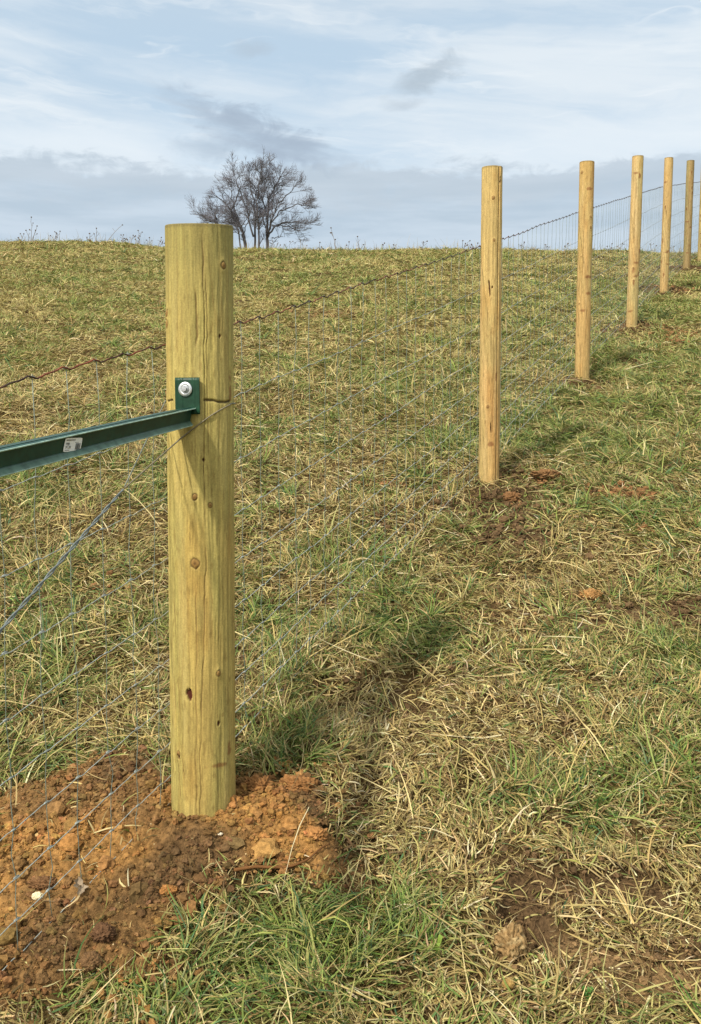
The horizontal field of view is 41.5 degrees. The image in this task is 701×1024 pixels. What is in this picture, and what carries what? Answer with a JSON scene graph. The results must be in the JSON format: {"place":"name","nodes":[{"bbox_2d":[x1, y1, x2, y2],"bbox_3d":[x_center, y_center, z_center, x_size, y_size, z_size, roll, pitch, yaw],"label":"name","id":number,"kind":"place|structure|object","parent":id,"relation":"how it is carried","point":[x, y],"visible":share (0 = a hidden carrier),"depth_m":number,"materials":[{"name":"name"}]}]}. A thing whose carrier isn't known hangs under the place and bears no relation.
{"place":"outdoors","nodes":[
{"label":"outdoors","id":0,"kind":"place"},
{"bbox_2d":[0,243,700,1023],"bbox_3d":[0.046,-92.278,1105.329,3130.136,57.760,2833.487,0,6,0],"label":"ground","id":1,"kind":"structure","parent":0,"point":[540,923],"depth_m":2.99,"materials":[{"name":"green plant"}]},
{"bbox_2d":[25,217,37,241],"bbox_3d":[-6.038,-5.334,17.528,0.278,0.523,0.079,3,6,25],"label":"dry weed","id":2,"kind":"object","parent":1,"relation":"on","point":[31,240],"visible":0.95,"depth_m":17.55,"materials":[{"name":"plant"}]},
{"bbox_2d":[0,753,348,1011],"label":"soil mound","id":3,"kind":"object","parent":1,"relation":"on","point":[181,843],"visible":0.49,"depth_m":2.23,"materials":[{"name":"brown soil"}]},
{"bbox_2d":[31,891,43,899],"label":"stone","id":4,"kind":"object","parent":3,"relation":"on","point":[36,895],"visible":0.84,"depth_m":2.08,"materials":[{"name":"white stone"}]},
{"bbox_2d":[26,875,56,889],"bbox_3d":[-0.711,0.855,2.131,0.072,0.028,0.041,0,6,0],"label":"clay clod","id":5,"kind":"object","parent":3,"relation":"on","point":[41,882],"visible":0.96,"depth_m":2.12,"materials":[{"name":"soil"}]},
{"bbox_2d":[74,876,88,894],"bbox_3d":[-0.613,0.852,2.103,0.034,0.021,0.042,4,33,-18],"label":"dead leaf","id":6,"kind":"object","parent":3,"relation":"on","point":[78,881],"visible":1,"depth_m":2.11,"materials":[{"name":"grey plant"}]},
{"bbox_2d":[78,950,104,972],"bbox_3d":[-0.543,0.941,1.935,0.055,0.042,0.047,0,6,0],"label":"clay clod","id":7,"kind":"object","parent":3,"relation":"on","point":[88,959],"visible":0.95,"depth_m":1.92,"materials":[{"name":"soil"}]},
{"bbox_2d":[90,922,116,942],"bbox_3d":[-0.528,0.906,1.986,0.057,0.045,0.048,2,6,16],"label":"clay clod","id":8,"kind":"object","parent":3,"relation":"on","point":[103,932],"visible":1,"depth_m":1.98,"materials":[{"name":"soil"}]},
{"bbox_2d":[159,884,178,895],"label":"clay clod","id":9,"kind":"object","parent":3,"relation":"on","point":[173,889],"visible":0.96,"depth_m":2.12,"materials":[{"name":"soil"}]},
{"bbox_2d":[244,774,275,792],"bbox_3d":[-0.243,0.730,2.464,0.079,0.061,0.079,-4,7,-37],"label":"clay clod","id":10,"kind":"object","parent":3,"relation":"on","point":[255,781],"visible":0.77,"depth_m":2.45,"materials":[{"name":"soil"}]},
{"bbox_2d":[234,843,329,871],"bbox_3d":[-0.155,0.835,2.214,0.246,0.029,0.050,-2,6,-22],"label":"dry root","id":11,"kind":"object","parent":3,"relation":"on","point":[267,866],"visible":1,"depth_m":2.19,"materials":[{"name":"brown plant"}]},
{"bbox_2d":[279,774,318,792],"bbox_3d":[-0.143,0.733,2.485,0.118,0.055,0.067,0,6,0],"label":"clay clod","id":12,"kind":"object","parent":3,"relation":"on","point":[295,783],"visible":0.85,"depth_m":2.47,"materials":[{"name":"soil"}]},
{"bbox_2d":[304,825,328,840],"bbox_3d":[-0.090,0.804,2.300,0.072,0.044,0.054,0,6,0],"label":"clay clod","id":13,"kind":"object","parent":3,"relation":"on","point":[315,833],"visible":0.9,"depth_m":2.29,"materials":[{"name":"soil"}]},
{"bbox_2d":[165,223,235,818],"bbox_3d":[-0.377,0.158,2.348,0.180,1.746,0.169,0,6,0],"label":"fence post","id":14,"kind":"object","parent":1,"relation":"on","point":[200,344],"visible":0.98,"depth_m":2.27,"materials":[{"name":"brown wood"}]},
{"bbox_2d":[0,377,199,476],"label":"brace rail","id":15,"kind":"object","parent":14,"relation":"attached to","point":[20,456],"visible":1,"depth_m":1.78,"materials":[{"name":"green metal"}]},
{"bbox_2d":[0,400,235,633],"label":"brace wire","id":16,"kind":"object","parent":14,"relation":"attached to","point":[37,588],"visible":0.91,"depth_m":1.89,"materials":[{"name":"silver metal"}]},
{"bbox_2d":[185,146,323,247],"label":"bare tree","id":17,"kind":"object","parent":1,"relation":"on","point":[256,222],"visible":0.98,"depth_m":41.71,"materials":[{"name":"grey plant"}]},
{"bbox_2d":[335,802,341,809],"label":"clay clod","id":18,"kind":"object","parent":1,"relation":"on","point":[340,806],"visible":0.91,"depth_m":2.42,"materials":[{"name":"soil"}]},
{"bbox_2d":[0,233,695,253],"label":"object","id":19,"kind":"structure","parent":1,"relation":"on","point":[322,248],"depth_m":17.86,"materials":[{"name":"plant"}]},
{"bbox_2d":[0,181,699,970],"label":"woven wire fence","id":20,"kind":"object","parent":1,"relation":"on","point":[616,243],"visible":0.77,"depth_m":3.08,"materials":[{"name":"grey metal"}]},
{"bbox_2d":[0,303,700,626],"bbox_3d":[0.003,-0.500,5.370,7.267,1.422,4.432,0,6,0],"label":"pasture grass","id":21,"kind":"structure","parent":1,"relation":"on","point":[47,519],"depth_m":4.55,"materials":[{"name":"green plant"}]},
{"bbox_2d":[0,237,700,355],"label":"pasture grass","id":22,"kind":"structure","parent":1,"relation":"on","point":[691,304],"depth_m":10.17,"materials":[{"name":"green plant"}]},
{"bbox_2d":[0,256,700,1023],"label":"soil crumbs","id":23,"kind":"object","parent":1,"relation":"on","point":[266,846],"visible":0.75,"depth_m":2.27,"materials":[{"name":"brown soil"}]},
{"bbox_2d":[0,355,700,1023],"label":"loose straw","id":24,"kind":"object","parent":1,"relation":"on","point":[406,653],"visible":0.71,"depth_m":3.22,"materials":[{"name":"beige plant"}]},
{"bbox_2d":[431,934,442,951],"bbox_3d":[0.186,0.942,1.996,0.030,0.052,0.030,0,6,0],"label":"clover plant","id":25,"kind":"object","parent":1,"relation":"on","point":[439,940],"visible":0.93,"depth_m":2.00,"materials":[{"name":"green plant"}]},
{"bbox_2d":[479,165,502,484],"bbox_3d":[0.685,-0.793,4.528,0.108,1.739,0.105,0,6,0],"label":"fence post","id":26,"kind":"object","parent":1,"relation":"on","point":[490,316],"visible":1,"depth_m":4.48,"materials":[{"name":"brown wood"}]},
{"bbox_2d":[501,978,514,988],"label":"stone","id":27,"kind":"object","parent":1,"relation":"on","point":[510,983],"visible":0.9,"depth_m":1.90,"materials":[{"name":"stone"}]},
{"bbox_2d":[494,922,527,963],"bbox_3d":[0.346,0.932,2.004,0.070,0.094,0.064,0,6,0],"label":"clay clod","id":28,"kind":"object","parent":1,"relation":"on","point":[510,940],"visible":0.96,"depth_m":1.99,"materials":[{"name":"soil"}]},
{"bbox_2d":[503,491,521,502],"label":"clay clod","id":29,"kind":"object","parent":1,"relation":"on","point":[511,497],"visible":0.88,"depth_m":4.31,"materials":[{"name":"soil"}]},
{"bbox_2d":[529,469,562,480],"bbox_3d":[0.971,-0.185,4.576,0.165,0.061,0.135,0,6,0],"label":"clay clod","id":30,"kind":"object","parent":1,"relation":"on","point":[542,474],"visible":0.91,"depth_m":4.54,"materials":[{"name":"soil"}]},
{"bbox_2d":[575,160,594,379],"bbox_3d":[1.653,-1.582,6.543,0.105,1.739,0.104,0,6,0],"label":"fence post","id":31,"kind":"object","parent":1,"relation":"on","point":[584,267],"visible":0.99,"depth_m":6.49,"materials":[{"name":"brown wood"}]},
{"bbox_2d":[581,986,593,1011],"bbox_3d":[0.479,0.985,1.865,0.027,0.050,0.023,0,6,0],"label":"weed seedling","id":32,"kind":"object","parent":1,"relation":"on","point":[588,990],"visible":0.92,"depth_m":1.87,"materials":[{"name":"green plant"}]},
{"bbox_2d":[578,588,602,601],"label":"clay clod","id":33,"kind":"object","parent":1,"relation":"on","point":[593,593],"visible":0.92,"depth_m":3.50,"materials":[{"name":"soil"}]},
{"bbox_2d":[626,155,643,327],"bbox_3d":[2.578,-2.336,8.401,0.113,1.739,0.105,0,6,0],"label":"fence post","id":34,"kind":"object","parent":1,"relation":"on","point":[634,239],"visible":0.94,"depth_m":8.35,"materials":[{"name":"brown wood"}]},
{"bbox_2d":[659,157,672,292],"bbox_3d":[3.731,-3.290,10.928,0.108,1.739,0.104,0,6,0],"label":"fence post","id":35,"kind":"object","parent":1,"relation":"on","point":[666,220],"visible":0.97,"depth_m":10.88,"materials":[{"name":"brown wood"}]},
{"bbox_2d":[683,160,694,269],"bbox_3d":[4.879,-4.179,13.355,0.113,1.739,0.110,0,6,0],"label":"fence post","id":36,"kind":"object","parent":1,"relation":"on","point":[688,213],"visible":0.95,"depth_m":13.30,"materials":[{"name":"brown wood"}]},
{"bbox_2d":[697,179,700,261],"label":"fence post","id":37,"kind":"object","parent":1,"relation":"on","point":[699,246],"visible":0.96,"depth_m":15.24,"materials":[{"name":"brown wood"}]},
{"bbox_2d":[0,0,700,253],"label":"sky","id":38,"kind":"structure","parent":0,"point":[113,113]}
]}

